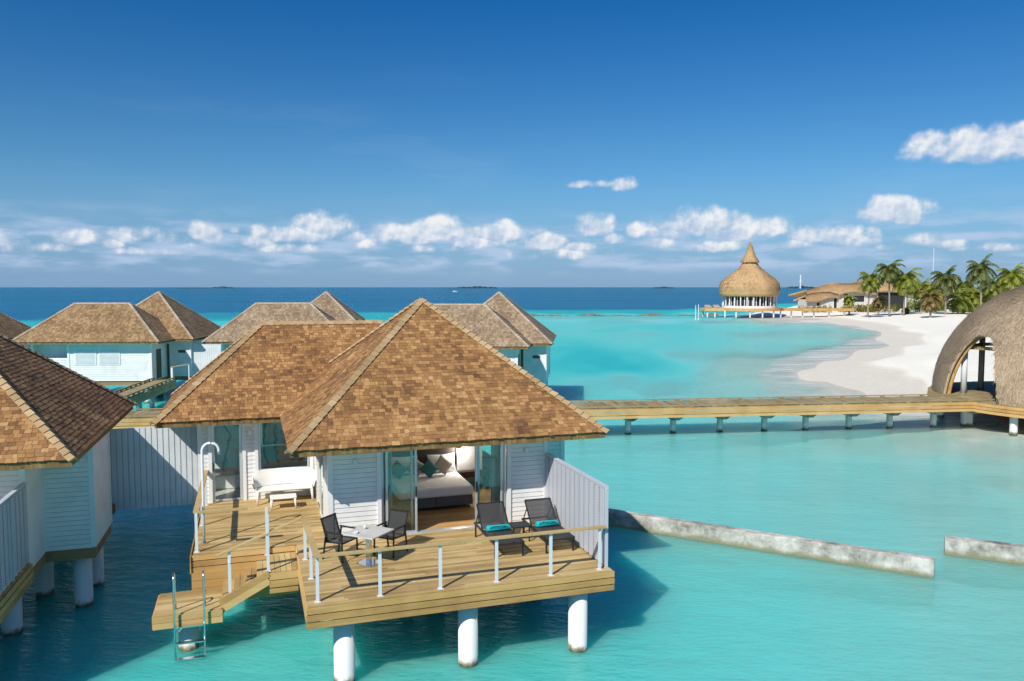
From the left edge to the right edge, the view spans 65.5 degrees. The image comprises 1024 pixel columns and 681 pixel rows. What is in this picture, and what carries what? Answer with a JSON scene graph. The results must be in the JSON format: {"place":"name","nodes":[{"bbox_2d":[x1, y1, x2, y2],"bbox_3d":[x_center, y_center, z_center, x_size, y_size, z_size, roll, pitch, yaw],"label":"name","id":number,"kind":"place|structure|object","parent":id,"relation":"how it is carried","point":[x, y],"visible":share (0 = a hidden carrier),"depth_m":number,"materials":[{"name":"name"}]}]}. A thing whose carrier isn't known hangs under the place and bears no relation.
{"place":"outdoors","nodes":[
{"label":"outdoors","id":0,"kind":"place"},
{"bbox_2d":[457,286,496,287],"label":"island","id":1,"kind":"structure","parent":0,"point":[477,287],"depth_m":5962.94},
{"bbox_2d":[0,287,1023,680],"bbox_3d":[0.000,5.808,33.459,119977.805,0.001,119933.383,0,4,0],"label":"water","id":2,"kind":"structure","parent":0,"point":[676,609],"depth_m":21.41,"materials":[{"name":"teal liquid"}]},
{"bbox_2d":[0,312,31,348],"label":"water villa","id":3,"kind":"object","parent":2,"relation":"in","point":[11,328],"visible":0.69,"depth_m":59.94,"materials":[{"name":"brown wood"}]},
{"bbox_2d":[0,334,136,635],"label":"water villa","id":4,"kind":"object","parent":2,"relation":"in","point":[58,422],"visible":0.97,"depth_m":19.53,"materials":[{"name":"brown wood"}]},
{"bbox_2d":[0,482,28,593],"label":"privacy screen","id":5,"kind":"object","parent":4,"relation":"on","point":[14,551],"visible":1,"depth_m":16.88,"materials":[{"name":"paint"}]},
{"bbox_2d":[13,291,220,402],"bbox_3d":[-28.515,1.939,59.577,11.401,11.231,11.520,0,4,-3],"label":"water villa","id":6,"kind":"object","parent":2,"relation":"in","point":[156,335],"visible":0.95,"depth_m":54.95,"materials":[{"name":"brown"}]},
{"bbox_2d":[74,347,96,364],"bbox_3d":[-29.181,1.070,54.462,1.450,1.210,0.067,0,4,-3],"label":"window","id":7,"kind":"structure","parent":6,"relation":"in","point":[82,355],"depth_m":54.45,"materials":[{"name":"paint"}]},
{"bbox_2d":[98,347,120,364],"bbox_3d":[-27.598,1.063,54.556,1.450,1.210,0.067,0,4,-3],"label":"window","id":8,"kind":"structure","parent":6,"relation":"in","point":[106,355],"depth_m":54.54,"materials":[{"name":"paint"}]},
{"bbox_2d":[156,349,161,378],"bbox_3d":[-24.808,1.616,56.035,0.080,2.050,0.850,0,4,-3],"label":"door","id":9,"kind":"structure","parent":6,"relation":"in","point":[158,351],"depth_m":55.93,"materials":[{"name":"metal"}]},
{"bbox_2d":[167,344,169,375],"bbox_3d":[-24.835,1.413,57.564,0.160,2.350,0.040,0,4,-3],"label":"door panel","id":10,"kind":"structure","parent":6,"relation":"in","point":[168,360],"depth_m":57.56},
{"bbox_2d":[109,426,197,538],"bbox_3d":[-10.745,5.446,23.370,3.228,5.870,0.184,-1,4,-18],"label":"board fence","id":11,"kind":"object","parent":2,"relation":"in","point":[153,467],"visible":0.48,"depth_m":23.26,"materials":[{"name":"paint"}]},
{"bbox_2d":[192,344,220,375],"bbox_3d":[-21.648,3.159,58.056,3.510,5.800,0.170,0,4,-2],"label":"board fence","id":12,"kind":"object","parent":2,"relation":"in","point":[203,355],"visible":0.35,"depth_m":57.81,"materials":[{"name":"paint"}]},
{"bbox_2d":[201,291,365,352],"bbox_3d":[-15.844,1.905,60.089,11.399,11.231,11.519,0,4,-5],"label":"water villa","id":13,"kind":"object","parent":2,"relation":"in","point":[325,305],"visible":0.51,"depth_m":56.42,"materials":[{"name":"brown"}]},
{"bbox_2d":[149,298,614,680],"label":"water villa","id":14,"kind":"object","parent":2,"relation":"in","point":[344,409],"visible":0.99,"depth_m":20.01,"materials":[{"name":"brown wood"}]},
{"bbox_2d":[172,570,205,661],"bbox_3d":[-7.008,6.441,17.360,0.640,2.888,0.441,-1,4,-18],"label":"swim ladder","id":15,"kind":"object","parent":14,"relation":"attached to","point":[175,627],"visible":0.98,"depth_m":17.20,"materials":[{"name":"metal"}]},
{"bbox_2d":[200,442,220,543],"bbox_3d":[-7.301,3.679,19.293,0.505,2.482,0.160,-1,4,-18],"label":"outdoor shower","id":16,"kind":"object","parent":14,"relation":"on","point":[204,541],"visible":1,"depth_m":19.22,"materials":[{"name":"metal"}]},
{"bbox_2d":[211,424,242,501],"bbox_3d":[-8.255,3.521,23.083,0.820,2.290,0.100,-1,4,-18],"label":"terrace door","id":17,"kind":"structure","parent":14,"relation":"in","point":[212,427],"depth_m":23.12,"materials":[{"name":"metal"}]},
{"bbox_2d":[193,470,269,555],"bbox_3d":[-7.308,4.403,20.906,1.695,1.160,4.750,-1,4,-18],"label":"railing","id":18,"kind":"object","parent":14,"relation":"on","point":[197,505],"visible":0.73,"depth_m":18.89,"materials":[{"name":"metal"}]},
{"bbox_2d":[217,514,301,592],"bbox_3d":[-5.631,4.779,17.848,1.843,1.780,0.152,-1,4,-20],"label":"railing","id":19,"kind":"object","parent":14,"relation":"on","point":[266,534],"visible":1,"depth_m":17.81,"materials":[{"name":"metal"}]},
{"bbox_2d":[270,493,296,510],"bbox_3d":[-6.433,4.539,22.412,0.720,0.352,0.420,-1,4,-18],"label":"coffee table","id":20,"kind":"object","parent":14,"relation":"on","point":[283,496],"visible":1,"depth_m":22.31,"materials":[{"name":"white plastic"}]},
{"bbox_2d":[258,422,308,469],"bbox_3d":[-6.751,3.082,23.570,1.440,1.480,0.060,-1,4,-18],"label":"window","id":21,"kind":"structure","parent":14,"relation":"in","point":[259,446],"depth_m":23.35,"materials":[{"name":"glass"}]},
{"bbox_2d":[252,467,316,505],"bbox_3d":[-6.611,4.214,23.155,1.804,0.902,0.726,-1,4,-18],"label":"garden sofa","id":22,"kind":"object","parent":14,"relation":"on","point":[285,478],"visible":0.99,"depth_m":23.30,"materials":[{"name":"white fabric"}]},
{"bbox_2d":[318,456,319,504],"bbox_3d":[-5.380,3.661,22.415,0.060,2.100,1.200,-1,4,-18],"label":"side door","id":23,"kind":"structure","parent":14,"relation":"in","point":[318,456],"depth_m":22.94,"materials":[{"name":"glass"}]},
{"bbox_2d":[319,456,324,517],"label":"wall","id":24,"kind":"structure","parent":14,"relation":"in","point":[321,461],"depth_m":21.37,"materials":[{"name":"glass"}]},
{"bbox_2d":[320,513,357,562],"bbox_3d":[-3.971,4.522,18.290,0.650,0.937,0.585,2,4,27],"label":"armchair","id":25,"kind":"object","parent":14,"relation":"on","point":[332,530],"visible":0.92,"depth_m":18.32,"materials":[{"name":"grey metal"}]},
{"bbox_2d":[343,524,393,567],"bbox_3d":[-3.220,4.649,17.918,0.820,0.730,0.820,2,4,27],"label":"dining table","id":26,"kind":"object","parent":14,"relation":"on","point":[369,533],"visible":0.95,"depth_m":17.87,"materials":[{"name":"metal"}]},
{"bbox_2d":[373,508,408,557],"bbox_3d":[-2.818,4.500,18.626,0.585,0.937,0.650,2,4,27],"label":"armchair","id":27,"kind":"object","parent":14,"relation":"on","point":[397,519],"visible":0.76,"depth_m":18.75,"materials":[{"name":"grey metal"}]},
{"bbox_2d":[381,450,412,529],"bbox_3d":[-2.883,3.749,19.973,0.800,2.190,0.050,-1,4,-18],"label":"sliding door","id":28,"kind":"structure","parent":14,"relation":"in","point":[411,451],"depth_m":20.02,"materials":[{"name":"metal"}]},
{"bbox_2d":[385,450,416,532],"bbox_3d":[-2.762,3.753,19.921,0.790,2.190,0.085,-1,4,-18],"label":"sliding door","id":29,"kind":"structure","parent":14,"relation":"in","point":[415,451],"depth_m":19.97,"materials":[{"name":"metal"}]},
{"bbox_2d":[392,447,472,509],"bbox_3d":[-2.430,3.879,23.096,2.500,1.550,2.200,-1,4,-18],"label":"bed","id":30,"kind":"object","parent":14,"relation":"on","point":[449,488],"visible":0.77,"depth_m":22.36,"materials":[{"name":"fabric"}]},
{"bbox_2d":[392,460,407,478],"bbox_3d":[-3.328,3.777,23.226,0.430,0.430,0.180,37,-27,0],"label":"cushion","id":31,"kind":"object","parent":30,"relation":"on","point":[399,470],"visible":0.91,"depth_m":23.16,"materials":[{"name":"teal fabric"}]},
{"bbox_2d":[392,456,413,475],"bbox_3d":[-3.215,3.716,23.681,0.850,0.550,0.180,-1,-18,-18],"label":"pillow","id":32,"kind":"object","parent":30,"relation":"on","point":[404,461],"visible":0.31,"depth_m":23.63,"materials":[{"name":"fabric"}]},
{"bbox_2d":[406,457,423,476],"bbox_3d":[-2.849,3.747,23.529,0.460,0.460,0.180,34,-25,1],"label":"cushion","id":33,"kind":"object","parent":30,"relation":"on","point":[419,464],"visible":0.45,"depth_m":23.46,"materials":[{"name":"beige fabric"}]},
{"bbox_2d":[419,459,438,477],"bbox_3d":[-2.435,3.766,23.392,0.430,0.430,0.180,-47,-2,-27],"label":"cushion","id":34,"kind":"object","parent":30,"relation":"on","point":[429,468],"visible":1,"depth_m":23.32,"materials":[{"name":"teal fabric"}]},
{"bbox_2d":[427,453,455,471],"bbox_3d":[-2.123,3.692,24.039,0.850,0.550,0.180,-1,-18,-18],"label":"pillow","id":35,"kind":"object","parent":30,"relation":"on","point":[433,459],"visible":0.53,"depth_m":24.04,"materials":[{"name":"fabric"}]},
{"bbox_2d":[435,455,452,474],"bbox_3d":[-2.057,3.712,23.745,0.460,0.460,0.180,35,-31,-6],"label":"cushion","id":36,"kind":"object","parent":30,"relation":"on","point":[442,464],"visible":0.94,"depth_m":23.68,"materials":[{"name":"beige fabric"}]},
{"bbox_2d":[301,516,606,602],"bbox_3d":[-1.372,4.535,17.853,6.325,0.966,2.867,-1,4,-18],"label":"railing","id":37,"kind":"object","parent":14,"relation":"on","point":[313,547],"visible":1,"depth_m":16.56,"materials":[{"name":"metal"}]},
{"bbox_2d":[456,465,489,488],"bbox_3d":[-1.284,4.261,24.649,1.050,0.580,0.700,-1,4,-18],"label":"console","id":38,"kind":"object","parent":14,"relation":"on","point":[484,473],"visible":0.55,"depth_m":24.42,"materials":[{"name":"brown wood"}]},
{"bbox_2d":[456,446,481,470],"bbox_3d":[-1.375,3.313,24.624,0.800,1.300,0.630,-1,4,-18],"label":"table lamp","id":39,"kind":"object","parent":38,"relation":"on","point":[465,458],"visible":0.22,"depth_m":24.36,"materials":[{"name":"white fabric"}]},
{"bbox_2d":[475,444,501,525],"bbox_3d":[-0.600,3.705,20.630,0.730,2.190,0.085,-1,4,-18],"label":"sliding door","id":40,"kind":"structure","parent":14,"relation":"in","point":[476,483],"depth_m":20.57,"materials":[{"name":"metal"}]},
{"bbox_2d":[477,444,504,523],"bbox_3d":[-0.542,3.698,20.741,0.750,2.190,0.050,-1,4,-18],"label":"sliding door","id":41,"kind":"structure","parent":14,"relation":"in","point":[478,447],"depth_m":20.64,"materials":[{"name":"metal"}]},
{"bbox_2d":[474,501,524,558],"bbox_3d":[-0.329,4.495,19.108,0.705,0.878,1.860,-1,4,-18],"label":"sun lounger","id":42,"kind":"object","parent":14,"relation":"on","point":[491,513],"visible":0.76,"depth_m":19.45,"materials":[{"name":"black fabric"}]},
{"bbox_2d":[486,524,509,531],"bbox_3d":[-0.335,4.497,19.126,0.570,0.140,0.162,-1,4,-18],"label":"rolled towel","id":43,"kind":"object","parent":42,"relation":"on","point":[497,527],"visible":1,"depth_m":19.07,"materials":[{"name":"teal fabric"}]},
{"bbox_2d":[509,521,529,542],"bbox_3d":[0.171,4.707,19.587,0.440,0.390,0.440,-1,4,-18],"label":"side table","id":44,"kind":"object","parent":14,"relation":"on","point":[519,524],"visible":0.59,"depth_m":19.50,"materials":[{"name":"grey metal"}]},
{"bbox_2d":[521,497,574,553],"bbox_3d":[0.861,4.472,19.456,0.705,0.878,1.860,-1,4,-18],"label":"sun lounger","id":45,"kind":"object","parent":14,"relation":"on","point":[539,509],"visible":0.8,"depth_m":19.79,"materials":[{"name":"black fabric"}]},
{"bbox_2d":[535,520,558,526],"bbox_3d":[0.855,4.474,19.475,0.570,0.140,0.162,-1,4,-18],"label":"rolled towel","id":46,"kind":"object","parent":45,"relation":"on","point":[546,523],"visible":1,"depth_m":19.42,"materials":[{"name":"teal fabric"}]},
{"bbox_2d":[545,453,608,567],"bbox_3d":[1.511,4.000,19.375,0.125,1.830,3.810,-1,4,-18],"label":"privacy screen","id":47,"kind":"object","parent":14,"relation":"on","point":[579,498],"visible":0.87,"depth_m":18.92,"materials":[{"name":"paint"}]},
{"bbox_2d":[433,292,556,386],"bbox_3d":[-2.700,2.203,55.642,11.400,11.231,11.520,0,4,5],"label":"water villa","id":48,"kind":"object","parent":2,"relation":"in","point":[503,324],"visible":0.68,"depth_m":52.67,"materials":[{"name":"brown wood"}]},
{"bbox_2d":[521,349,522,367],"bbox_3d":[0.670,1.709,53.138,0.160,2.350,0.040,0,4,5],"label":"door panel","id":49,"kind":"structure","parent":48,"relation":"in","point":[521,349],"depth_m":53.08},
{"bbox_2d":[530,313,718,315],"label":"reef","id":50,"kind":"object","parent":2,"relation":"in","point":[710,314],"visible":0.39,"depth_m":222.53},
{"bbox_2d":[608,508,934,577],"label":"breakwater","id":51,"kind":"object","parent":2,"relation":"in","point":[899,562],"visible":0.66,"depth_m":24.10,"materials":[{"name":"concrete"}]},
{"bbox_2d":[700,307,853,322],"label":"stilt deck","id":52,"kind":"structure","parent":2,"relation":"in","point":[774,309],"depth_m":208.92,"materials":[{"name":"brown wood"}]},
{"bbox_2d":[719,241,779,307],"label":"spired pavilion","id":53,"kind":"structure","parent":52,"relation":"on","point":[749,282],"depth_m":208.83,"materials":[{"name":"beige wicker"}]},
{"bbox_2d":[927,381,1023,436],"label":"dome platform","id":54,"kind":"structure","parent":2,"relation":"in","point":[989,390],"depth_m":45.58,"materials":[{"name":"brown wood"}]},
{"bbox_2d":[932,285,1023,411],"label":"thatched dome","id":55,"kind":"structure","parent":54,"relation":"on","point":[998,320],"depth_m":46.18,"materials":[{"name":"brown plant"}]},
{"bbox_2d":[943,535,1023,574],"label":"breakwater","id":56,"kind":"object","parent":2,"relation":"in","point":[1011,555],"visible":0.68,"depth_m":23.53,"materials":[{"name":"concrete"}]},
{"bbox_2d":[0,0,1023,321],"label":"sky","id":57,"kind":"structure","parent":0,"point":[144,143],"materials":[{"name":"blue"}]},
{"bbox_2d":[787,286,814,287],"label":"island","id":58,"kind":"structure","parent":0,"point":[801,287],"depth_m":5969.37,"materials":[{"name":"green plant"}]},
{"bbox_2d":[804,304,831,312],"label":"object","id":59,"kind":"object","parent":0,"point":[824,305],"visible":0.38,"depth_m":226.78,"materials":[{"name":"beige stone"}]},
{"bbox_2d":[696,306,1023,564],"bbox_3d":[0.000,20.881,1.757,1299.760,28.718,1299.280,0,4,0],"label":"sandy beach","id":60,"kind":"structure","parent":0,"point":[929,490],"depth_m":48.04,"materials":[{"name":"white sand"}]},
{"bbox_2d":[112,377,1003,442],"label":"jetty","id":61,"kind":"object","parent":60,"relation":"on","point":[635,409],"depth_m":44.19,"materials":[{"name":"brown wood"}]},
{"bbox_2d":[170,364,189,381],"bbox_3d":[-23.120,2.474,55.525,1.281,1.705,0.149,-1,4,-11],"label":"entrance railing","id":62,"kind":"object","parent":61,"relation":"attached to","point":[181,365],"visible":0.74,"depth_m":55.50,"materials":[{"name":"wood"}]},
{"bbox_2d":[793,292,839,311],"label":"thatched house","id":63,"kind":"structure","parent":60,"relation":"on","point":[817,299],"depth_m":231.80,"materials":[{"name":"paint"}]},
{"bbox_2d":[833,298,836,307],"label":"door","id":64,"kind":"structure","parent":63,"relation":"in","point":[834,299],"depth_m":231.72,"materials":[{"name":"black glass"}]},
{"bbox_2d":[788,283,875,310],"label":"thatched house","id":65,"kind":"structure","parent":60,"relation":"on","point":[842,289],"depth_m":242.90,"materials":[{"name":"paint"}]},
{"bbox_2d":[853,295,864,301],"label":"window","id":66,"kind":"structure","parent":65,"relation":"in","point":[861,298],"depth_m":242.60,"materials":[{"name":"glass"}]},
{"bbox_2d":[843,293,857,314],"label":"palm tree","id":67,"kind":"object","parent":60,"relation":"on","point":[849,301],"visible":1,"depth_m":211.49,"materials":[{"name":"green plant"}]},
{"bbox_2d":[840,304,873,311],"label":"hedge","id":68,"kind":"object","parent":60,"relation":"on","point":[856,307],"visible":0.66,"depth_m":226.75,"materials":[{"name":"green plant"}]},
{"bbox_2d":[857,304,874,311],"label":"shrub","id":69,"kind":"object","parent":60,"relation":"on","point":[864,307],"visible":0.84,"depth_m":226.42,"materials":[{"name":"green plant"}]},
{"bbox_2d":[856,268,884,316],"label":"palm tree","id":70,"kind":"object","parent":60,"relation":"on","point":[871,283],"visible":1,"depth_m":197.76,"materials":[{"name":"green plant"}]},
{"bbox_2d":[870,292,887,314],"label":"palm tree","id":71,"kind":"object","parent":60,"relation":"on","point":[879,303],"visible":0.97,"depth_m":211.63,"materials":[{"name":"green plant"}]},
{"bbox_2d":[852,280,913,309],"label":"thatched house","id":72,"kind":"structure","parent":60,"relation":"on","point":[895,297],"depth_m":251.62,"materials":[{"name":"paint"}]},
{"bbox_2d":[878,292,905,308],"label":"window","id":73,"kind":"structure","parent":72,"relation":"in","point":[894,297],"depth_m":251.59,"materials":[{"name":"black glass"}]},
{"bbox_2d":[870,303,896,312],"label":"hedge","id":74,"kind":"object","parent":60,"relation":"on","point":[891,307],"visible":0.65,"depth_m":226.67,"materials":[{"name":"green plant"}]},
{"bbox_2d":[875,259,905,315],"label":"palm tree","id":75,"kind":"object","parent":60,"relation":"on","point":[888,273],"visible":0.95,"depth_m":203.81,"materials":[{"name":"green plant"}]},
{"bbox_2d":[892,304,900,311],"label":"shrub","id":76,"kind":"object","parent":60,"relation":"on","point":[898,307],"visible":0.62,"depth_m":234.61,"materials":[{"name":"green plant"}]},
{"bbox_2d":[901,308,909,313],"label":"shrub","id":77,"kind":"object","parent":60,"relation":"on","point":[907,310],"visible":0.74,"depth_m":211.81,"materials":[{"name":"green plant"}]},
{"bbox_2d":[891,267,923,315],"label":"palm tree","id":78,"kind":"object","parent":60,"relation":"on","point":[906,282],"visible":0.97,"depth_m":203.76,"materials":[{"name":"green plant"}]},
{"bbox_2d":[897,275,919,312],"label":"palm tree","id":79,"kind":"object","parent":60,"relation":"on","point":[907,297],"visible":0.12,"depth_m":215.46,"materials":[{"name":"green plant"}]},
{"bbox_2d":[908,296,920,311],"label":"shrub","id":80,"kind":"object","parent":60,"relation":"on","point":[915,306],"visible":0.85,"depth_m":226.47,"materials":[{"name":"green plant"}]},
{"bbox_2d":[913,278,930,311],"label":"palm tree","id":81,"kind":"object","parent":60,"relation":"on","point":[917,296],"visible":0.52,"depth_m":218.01,"materials":[{"name":"green plant"}]},
{"bbox_2d":[918,290,946,317],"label":"palm tree","id":82,"kind":"object","parent":60,"relation":"on","point":[929,303],"visible":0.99,"depth_m":181.63,"materials":[{"name":"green plant"}]},
{"bbox_2d":[924,283,944,312],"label":"palm tree","id":83,"kind":"object","parent":60,"relation":"on","point":[929,290],"visible":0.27,"depth_m":211.28,"materials":[{"name":"green plant"}]},
{"bbox_2d":[937,303,944,311],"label":"shrub","id":84,"kind":"object","parent":60,"relation":"on","point":[942,306],"visible":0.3,"depth_m":226.14,"materials":[{"name":"green plant"}]},
{"bbox_2d":[930,265,964,314],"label":"palm tree","id":85,"kind":"object","parent":60,"relation":"on","point":[946,284],"visible":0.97,"depth_m":197.62,"materials":[{"name":"green plant"}]},
{"bbox_2d":[944,288,974,313],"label":"palm tree","id":86,"kind":"object","parent":60,"relation":"on","point":[957,302],"visible":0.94,"depth_m":204.24,"materials":[{"name":"green plant"}]},
{"bbox_2d":[953,279,977,293],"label":"palm tree","id":87,"kind":"object","parent":60,"relation":"on","point":[959,287],"visible":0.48,"depth_m":217.84,"materials":[{"name":"green plant"}]},
{"bbox_2d":[961,287,986,312],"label":"palm tree","id":88,"kind":"object","parent":60,"relation":"on","point":[975,300],"visible":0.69,"depth_m":204.00,"materials":[{"name":"green plant"}]},
{"bbox_2d":[966,253,999,305],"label":"palm tree","id":89,"kind":"object","parent":60,"relation":"on","point":[978,273],"visible":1,"depth_m":186.18,"materials":[{"name":"green plant"}]},
{"bbox_2d":[977,283,993,302],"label":"palm tree","id":90,"kind":"object","parent":60,"relation":"on","point":[984,290],"visible":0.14,"depth_m":204.22,"materials":[{"name":"green plant"}]},
{"bbox_2d":[982,278,1003,300],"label":"palm tree","id":91,"kind":"object","parent":60,"relation":"on","point":[993,289],"visible":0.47,"depth_m":198.00,"materials":[{"name":"green plant"}]},
{"bbox_2d":[992,262,1023,291],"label":"palm tree","id":92,"kind":"object","parent":60,"relation":"on","point":[1011,280],"visible":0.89,"depth_m":186.41,"materials":[{"name":"green plant"}]}
]}

